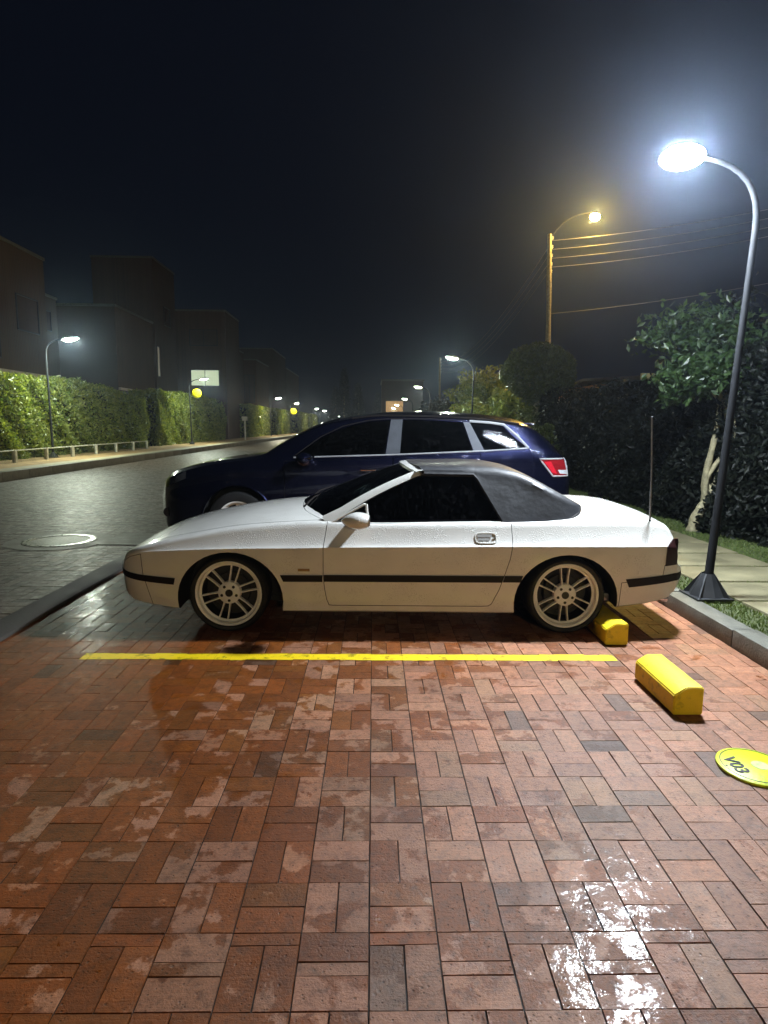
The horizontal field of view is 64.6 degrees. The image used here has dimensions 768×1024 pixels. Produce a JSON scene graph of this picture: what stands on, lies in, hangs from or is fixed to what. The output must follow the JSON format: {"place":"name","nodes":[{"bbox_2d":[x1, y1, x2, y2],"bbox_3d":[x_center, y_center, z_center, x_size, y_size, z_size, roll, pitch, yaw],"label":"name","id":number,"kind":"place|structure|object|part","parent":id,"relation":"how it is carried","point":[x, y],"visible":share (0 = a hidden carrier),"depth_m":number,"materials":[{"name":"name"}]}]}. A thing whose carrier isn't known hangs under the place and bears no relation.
{"place":"outdoors","nodes":[
{"label":"outdoors","id":0,"kind":"place"},
{"bbox_2d":[0,451,260,618],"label":"road","id":1,"kind":"structure","parent":0,"point":[85,500],"depth_m":9.98,"materials":[{"name":"grey asphalt"}]},
{"bbox_2d":[20,534,96,546],"bbox_3d":[-4.136,0.360,7.746,0.870,0.008,0.870,0,8,-1],"label":"manhole cover","id":2,"kind":"object","parent":1,"relation":"on","point":[61,540],"visible":1,"depth_m":7.72,"materials":[{"name":"metal"}]},
{"bbox_2d":[3,532,155,549],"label":"puddle","id":3,"kind":"object","parent":1,"relation":"on","point":[124,539],"visible":0.95,"depth_m":7.78,"materials":[{"name":"grey liquid"}]},
{"bbox_2d":[0,433,298,468],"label":"opposite pavement","id":4,"kind":"structure","parent":0,"point":[10,464],"depth_m":25.73,"materials":[{"name":"grey concrete"}]},
{"bbox_2d":[45,335,79,457],"bbox_3d":[-11.557,-4.144,21.933,1.360,4.349,0.505,0,8,-1],"label":"street lamp","id":5,"kind":"object","parent":4,"relation":"on","point":[70,338],"visible":0.94,"depth_m":21.83,"materials":[{"name":"grey metal"}]},
{"bbox_2d":[0,441,147,463],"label":"fence","id":6,"kind":"object","parent":4,"relation":"on","point":[46,456],"visible":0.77,"depth_m":22.51,"materials":[{"name":"grey metal"}]},
{"bbox_2d":[0,370,149,460],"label":"hedge","id":7,"kind":"object","parent":4,"relation":"on","point":[85,413],"visible":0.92,"depth_m":24.15,"materials":[{"name":"green plant"}]},
{"bbox_2d":[125,388,227,445],"bbox_3d":[-13.691,-6.530,42.013,2.219,3.607,15.756,0,8,-1],"label":"hedge","id":8,"kind":"object","parent":4,"relation":"on","point":[168,412],"visible":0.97,"depth_m":38.27,"materials":[{"name":"green plant"}]},
{"bbox_2d":[189,377,208,443],"bbox_3d":[-11.479,-6.270,37.695,1.305,4.116,0.453,0,8,-1],"label":"street lamp","id":9,"kind":"object","parent":4,"relation":"on","point":[203,378],"visible":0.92,"depth_m":37.63,"materials":[{"name":"metal"}]},
{"bbox_2d":[191,389,200,397],"bbox_3d":[-11.704,-7.371,37.764,0.670,0.570,0.053,0,8,-1],"label":"speed sign","id":10,"kind":"object","parent":9,"relation":"attached to","point":[195,393],"visible":1,"depth_m":37.74,"materials":[{"name":"yellow metal"}]},
{"bbox_2d":[242,416,247,439],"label":"sign post","id":11,"kind":"object","parent":4,"relation":"on","point":[244,418],"visible":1,"depth_m":50.01,"materials":[{"name":"grey metal"}]},
{"bbox_2d":[239,403,271,436],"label":"hedge","id":12,"kind":"object","parent":4,"relation":"on","point":[258,424],"visible":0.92,"depth_m":61.48,"materials":[{"name":"green plant"}]},
{"bbox_2d":[270,397,280,435],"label":"street lamp","id":13,"kind":"object","parent":4,"relation":"on","point":[270,411],"visible":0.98,"depth_m":65.84,"materials":[{"name":"grey metal"}]},
{"bbox_2d":[269,408,291,434],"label":"hedge","id":14,"kind":"object","parent":4,"relation":"on","point":[280,422],"visible":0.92,"depth_m":78.13,"materials":[{"name":"green plant"}]},
{"bbox_2d":[291,411,308,432],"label":"hedge","id":15,"kind":"object","parent":4,"relation":"on","point":[299,421],"visible":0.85,"depth_m":99.91,"materials":[{"name":"green plant"}]},
{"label":"street lamp","id":16,"kind":"object","parent":4,"relation":"on","visible":0},
{"bbox_2d":[291,408,296,414],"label":"speed sign","id":17,"kind":"object","parent":16,"relation":"attached to","point":[293,411],"visible":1,"depth_m":81.59,"materials":[{"name":"yellow paint"}]},
{"bbox_2d":[209,438,288,451],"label":"road","id":18,"kind":"structure","parent":0,"point":[263,446],"depth_m":39.52,"materials":[{"name":"grey asphalt"}]},
{"bbox_2d":[333,367,354,418],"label":"conifer","id":19,"kind":"object","parent":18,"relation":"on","point":[343,408],"visible":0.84,"depth_m":137.00,"materials":[{"name":"green plant"}]},
{"bbox_2d":[351,382,365,415],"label":"conifer","id":20,"kind":"object","parent":18,"relation":"on","point":[358,403],"visible":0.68,"depth_m":147.05,"materials":[{"name":"green plant"}]},
{"bbox_2d":[0,571,767,1023],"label":"parking bay","id":21,"kind":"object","parent":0,"point":[44,663],"visible":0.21,"depth_m":2.31,"materials":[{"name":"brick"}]},
{"bbox_2d":[80,653,616,660],"bbox_3d":[-0.215,0.948,3.969,3.475,0.006,0.113,0,8,-1],"label":"parking line","id":22,"kind":"object","parent":21,"relation":"on","point":[540,657],"visible":1,"depth_m":3.97,"materials":[{"name":"yellow paint"}]},
{"bbox_2d":[163,411,568,526],"bbox_3d":[-0.285,-0.492,8.078,5.150,1.690,2.380,0,8,-1],"label":"parked suv","id":23,"kind":"object","parent":21,"relation":"on","point":[311,461],"visible":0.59,"depth_m":7.15,"materials":[{"name":"blue paint"}]},
{"bbox_3d":[-0.533,-0.473,7.071,1.269,1.205,0.390,0,8,-1],"label":"front door","id":24,"kind":"part","parent":23,"relation":"part of","materials":[{"name":"blue paint"}]},
{"bbox_3d":[0.608,-0.480,7.190,1.050,1.209,0.197,0,8,-1],"label":"rear door","id":25,"kind":"part","parent":23,"relation":"part of","materials":[{"name":"blue paint"}]},
{"bbox_3d":[1.349,-0.895,7.184,0.656,0.322,0.120,0,8,-1],"label":"quarter window","id":26,"kind":"part","parent":23,"relation":"part of","materials":[{"name":"black glass"}]},
{"bbox_2d":[122,416,680,632],"bbox_3d":[0.082,-0.015,5.137,4.330,1.590,2.000,0,8,-1],"label":"parked convertible","id":27,"kind":"object","parent":21,"relation":"on","point":[448,535],"visible":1,"depth_m":4.41,"materials":[{"name":"white paint"}]},
{"bbox_3d":[0.251,0.213,4.388,1.368,0.939,0.448,0,8,-1],"label":"door","id":28,"kind":"part","parent":27,"relation":"part of","materials":[{"name":"white paint"}]},
{"bbox_2d":[586,605,628,644],"bbox_3d":[1.618,0.818,4.465,0.158,0.152,0.490,0,8,-1],"label":"wheel stop","id":29,"kind":"object","parent":21,"relation":"on","point":[606,626],"visible":0.67,"depth_m":4.26,"materials":[{"name":"yellow paint"}]},
{"bbox_2d":[635,654,703,714],"bbox_3d":[1.601,0.965,3.435,0.158,0.152,0.480,0,8,-1],"label":"wheel stop","id":30,"kind":"object","parent":21,"relation":"on","point":[672,688],"visible":1,"depth_m":3.32,"materials":[{"name":"yellow paint"}]},
{"bbox_2d":[715,748,767,787],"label":"floor marker","id":31,"kind":"object","parent":21,"relation":"on","point":[748,766],"visible":1,"depth_m":2.72,"materials":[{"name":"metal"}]},
{"bbox_2d":[0,0,767,423],"label":"sky","id":32,"kind":"structure","parent":0,"point":[368,187],"materials":[{"name":"black"}]},
{"bbox_2d":[569,494,767,616],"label":"sidewalk","id":33,"kind":"structure","parent":0,"point":[741,590],"depth_m":5.99,"materials":[{"name":"concrete"}]},
{"bbox_2d":[413,385,430,410],"bbox_3d":[2.027,-5.055,32.857,0.942,3.544,0.383,0,8,-1],"label":"street lamp","id":34,"kind":"object","parent":33,"relation":"on","point":[417,386],"visible":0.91,"depth_m":32.63,"materials":[{"name":"metal"}]},
{"bbox_2d":[445,355,474,412],"bbox_3d":[2.328,-3.047,18.802,1.016,3.540,0.366,0,8,-1],"label":"street lamp","id":35,"kind":"object","parent":33,"relation":"on","point":[452,357],"visible":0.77,"depth_m":18.60,"materials":[{"name":"metal"}]},
{"bbox_2d":[569,486,767,635],"bbox_3d":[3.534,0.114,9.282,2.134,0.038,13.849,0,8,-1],"label":"grass","id":36,"kind":"structure","parent":0,"point":[723,545],"depth_m":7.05,"materials":[{"name":"green plant"}]},
{"bbox_2d":[419,394,448,411],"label":"roadside bush","id":37,"kind":"object","parent":36,"relation":"on","point":[437,407],"visible":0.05,"depth_m":40.68,"materials":[{"name":"green plant"}]},
{"bbox_2d":[440,393,470,411],"bbox_3d":[3.662,-4.540,30.675,2.651,3.254,3.853,0,8,-1],"label":"roadside bush","id":38,"kind":"object","parent":36,"relation":"on","point":[446,404],"visible":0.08,"depth_m":30.14,"materials":[{"name":"green plant"}]},
{"bbox_2d":[442,364,525,419],"bbox_3d":[3.863,-3.730,22.776,3.137,3.844,4.961,0,8,-1],"label":"garden tree","id":39,"kind":"object","parent":36,"relation":"on","point":[493,396],"visible":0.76,"depth_m":22.64,"materials":[{"name":"green plant"}]},
{"bbox_2d":[499,341,577,454],"bbox_3d":[4.316,-2.507,16.066,2.163,4.240,4.255,0,8,-1],"label":"topiary tree","id":40,"kind":"object","parent":36,"relation":"on","point":[560,366],"visible":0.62,"depth_m":16.44,"materials":[{"name":"green plant"}]},
{"bbox_2d":[537,336,767,547],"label":"garden hedge","id":41,"kind":"object","parent":36,"relation":"on","point":[603,433],"visible":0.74,"depth_m":9.43,"materials":[{"name":"green plant"}]},
{"bbox_2d":[624,289,767,531],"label":"ornamental tree","id":42,"kind":"object","parent":36,"relation":"on","point":[698,372],"visible":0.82,"depth_m":7.95,"materials":[{"name":"green plant"}]},
{"bbox_2d":[659,141,759,600],"bbox_3d":[2.487,-1.049,4.824,0.787,3.532,0.328,1,8,4],"label":"street lamp","id":43,"kind":"object","parent":36,"relation":"on","point":[706,585],"visible":1,"depth_m":4.80,"materials":[{"name":"metal"}]},
{"bbox_3d":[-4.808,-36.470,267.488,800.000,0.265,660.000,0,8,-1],"label":"ground","id":44,"kind":"structure","parent":0,"visible":0},
{"bbox_2d":[0,236,49,382],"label":"row house","id":45,"kind":"structure","parent":44,"relation":"on","point":[23,333],"depth_m":27.59,"materials":[{"name":"brick"}]},
{"bbox_2d":[15,292,39,334],"bbox_3d":[-16.434,-9.111,28.007,0.057,1.600,1.800,0,8,-1],"label":"window","id":46,"kind":"structure","parent":45,"relation":"in","point":[27,311],"depth_m":27.98,"materials":[{"name":"glass"}]},
{"bbox_2d":[45,293,60,376],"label":"row house","id":47,"kind":"structure","parent":44,"relation":"on","point":[52,328],"depth_m":36.86,"materials":[{"name":"brick"}]},
{"bbox_2d":[46,310,51,331],"bbox_3d":[-20.066,-11.371,35.803,0.057,1.200,1.600,0,8,-1],"label":"window","id":48,"kind":"structure","parent":47,"relation":"in","point":[48,313],"depth_m":36.38,"materials":[{"name":"glass"}]},
{"bbox_2d":[0,554,125,641],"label":"gutter strip","id":49,"kind":"object","parent":44,"relation":"on","point":[21,618],"depth_m":5.11,"materials":[{"name":"concrete"}]},
{"bbox_2d":[56,303,154,395],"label":"row house","id":50,"kind":"structure","parent":44,"relation":"on","point":[112,346],"depth_m":37.88,"materials":[{"name":"brick"}]},
{"bbox_2d":[90,255,177,391],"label":"row house","id":51,"kind":"structure","parent":44,"relation":"on","point":[142,286],"depth_m":47.65,"materials":[{"name":"brick"}]},
{"bbox_2d":[156,346,160,376],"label":"window","id":52,"kind":"structure","parent":51,"relation":"in","point":[157,347],"depth_m":48.75,"materials":[{"name":"glass"}]},
{"bbox_2d":[163,306,170,327],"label":"window","id":53,"kind":"structure","parent":51,"relation":"in","point":[167,316],"depth_m":50.78,"materials":[{"name":"glass"}]},
{"bbox_2d":[0,435,294,481],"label":"opposite kerb","id":54,"kind":"structure","parent":44,"relation":"on","point":[16,474],"depth_m":20.97,"materials":[{"name":"concrete"}]},
{"bbox_2d":[175,309,240,438],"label":"row house","id":55,"kind":"structure","parent":44,"relation":"on","point":[207,343],"depth_m":53.56,"materials":[{"name":"brick"}]},
{"bbox_2d":[189,329,217,345],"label":"window","id":56,"kind":"structure","parent":55,"relation":"in","point":[197,337],"depth_m":53.18,"materials":[{"name":"glass"}]},
{"bbox_2d":[190,369,219,385],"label":"window","id":57,"kind":"structure","parent":55,"relation":"in","point":[213,375],"depth_m":53.66,"materials":[{"name":"glass"}]},
{"bbox_2d":[239,350,243,437],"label":"row house","id":58,"kind":"structure","parent":44,"relation":"on","point":[241,353],"depth_m":67.19,"materials":[{"name":"brick"}]},
{"bbox_2d":[243,359,268,406],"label":"row house","id":59,"kind":"structure","parent":44,"relation":"on","point":[256,382],"depth_m":68.71,"materials":[{"name":"brick"}]},
{"bbox_2d":[244,375,254,402],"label":"window","id":60,"kind":"structure","parent":59,"relation":"in","point":[249,380],"depth_m":68.53,"materials":[{"name":"glass"}]},
{"bbox_2d":[239,348,285,409],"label":"row house","id":61,"kind":"structure","parent":44,"relation":"on","point":[273,359],"depth_m":82.66,"materials":[{"name":"brick"}]},
{"bbox_2d":[285,368,298,411],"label":"row house","id":62,"kind":"structure","parent":44,"relation":"on","point":[292,386],"depth_m":105.40,"materials":[{"name":"brick"}]},
{"bbox_2d":[308,413,317,427],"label":"hedge","id":63,"kind":"object","parent":44,"relation":"on","point":[313,419],"visible":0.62,"depth_m":118.95,"materials":[{"name":"green plant"}]},
{"bbox_2d":[327,386,339,420],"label":"conifer","id":64,"kind":"object","parent":44,"relation":"on","point":[334,396],"visible":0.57,"depth_m":147.07,"materials":[{"name":"green plant"}]},
{"bbox_2d":[380,379,423,411],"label":"house","id":65,"kind":"structure","parent":44,"relation":"on","point":[394,392],"depth_m":110.19,"materials":[{"name":"brick"}]},
{"bbox_2d":[438,358,441,400],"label":"utility pole","id":66,"kind":"object","parent":44,"relation":"on","point":[440,359],"visible":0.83,"depth_m":66.62,"materials":[{"name":"concrete"}]},
{"bbox_2d":[545,212,599,388],"bbox_3d":[7.915,-7.376,26.181,2.074,10.391,0.319,3,8,14],"label":"utility pole","id":67,"kind":"object","parent":44,"relation":"on","point":[594,216],"visible":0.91,"depth_m":25.89,"materials":[{"name":"concrete"}]},
{"bbox_2d":[440,266,546,368],"bbox_3d":[6.619,-12.649,46.303,0.019,1.959,41.003,0,8,-1],"label":"power line","id":68,"kind":"object","parent":67,"relation":"attached to","point":[509,317],"visible":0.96,"depth_m":33.39,"materials":[{"name":"metal"}]},
{"bbox_2d":[441,258,546,364],"bbox_3d":[6.623,-13.005,46.252,0.019,1.959,41.003,0,8,-1],"label":"power line","id":69,"kind":"object","parent":67,"relation":"attached to","point":[513,305],"visible":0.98,"depth_m":31.62,"materials":[{"name":"metal"}]},
{"bbox_2d":[444,250,546,361],"bbox_3d":[6.626,-13.361,46.201,0.019,1.959,41.003,0,8,-1],"label":"power line","id":70,"kind":"object","parent":67,"relation":"attached to","point":[507,307],"visible":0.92,"depth_m":33.41,"materials":[{"name":"metal"}]},
{"bbox_2d":[446,274,546,372],"bbox_3d":[6.615,-12.292,46.353,0.019,1.959,41.003,0,8,-1],"label":"power line","id":71,"kind":"object","parent":67,"relation":"attached to","point":[506,327],"visible":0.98,"depth_m":32.91,"materials":[{"name":"metal"}]},
{"bbox_2d":[551,283,767,313],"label":"power line","id":72,"kind":"object","parent":67,"relation":"attached to","point":[654,301],"visible":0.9,"depth_m":25.08,"materials":[{"name":"metal"}]},
{"bbox_2d":[552,209,767,240],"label":"power line","id":73,"kind":"object","parent":67,"relation":"attached to","point":[656,228],"visible":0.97,"depth_m":24.74,"materials":[{"name":"metal"}]},
{"bbox_2d":[552,218,767,249],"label":"power line","id":74,"kind":"object","parent":67,"relation":"attached to","point":[656,237],"visible":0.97,"depth_m":24.77,"materials":[{"name":"metal"}]},
{"bbox_2d":[555,236,767,266],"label":"power line","id":75,"kind":"object","parent":67,"relation":"attached to","point":[661,254],"visible":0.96,"depth_m":24.81,"materials":[{"name":"metal"}]},
{"bbox_2d":[557,227,767,257],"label":"power line","id":76,"kind":"object","parent":67,"relation":"attached to","point":[662,245],"visible":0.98,"depth_m":24.75,"materials":[{"name":"metal"}]},
{"bbox_2d":[539,383,605,404],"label":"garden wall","id":77,"kind":"structure","parent":44,"relation":"on","point":[587,387],"depth_m":18.04,"materials":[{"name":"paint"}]},
{"bbox_2d":[568,373,653,389],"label":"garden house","id":78,"kind":"structure","parent":44,"relation":"on","point":[587,381],"depth_m":16.79,"materials":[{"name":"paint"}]},
{"bbox_2d":[651,271,767,404],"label":"garden shrub","id":79,"kind":"object","parent":44,"relation":"on","point":[756,323],"visible":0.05,"depth_m":8.52,"materials":[{"name":"green plant"}]},
{"bbox_2d":[657,588,767,669],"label":"kerb","id":80,"kind":"structure","parent":44,"relation":"on","point":[745,640],"depth_m":4.39,"materials":[{"name":"concrete"}]}
]}

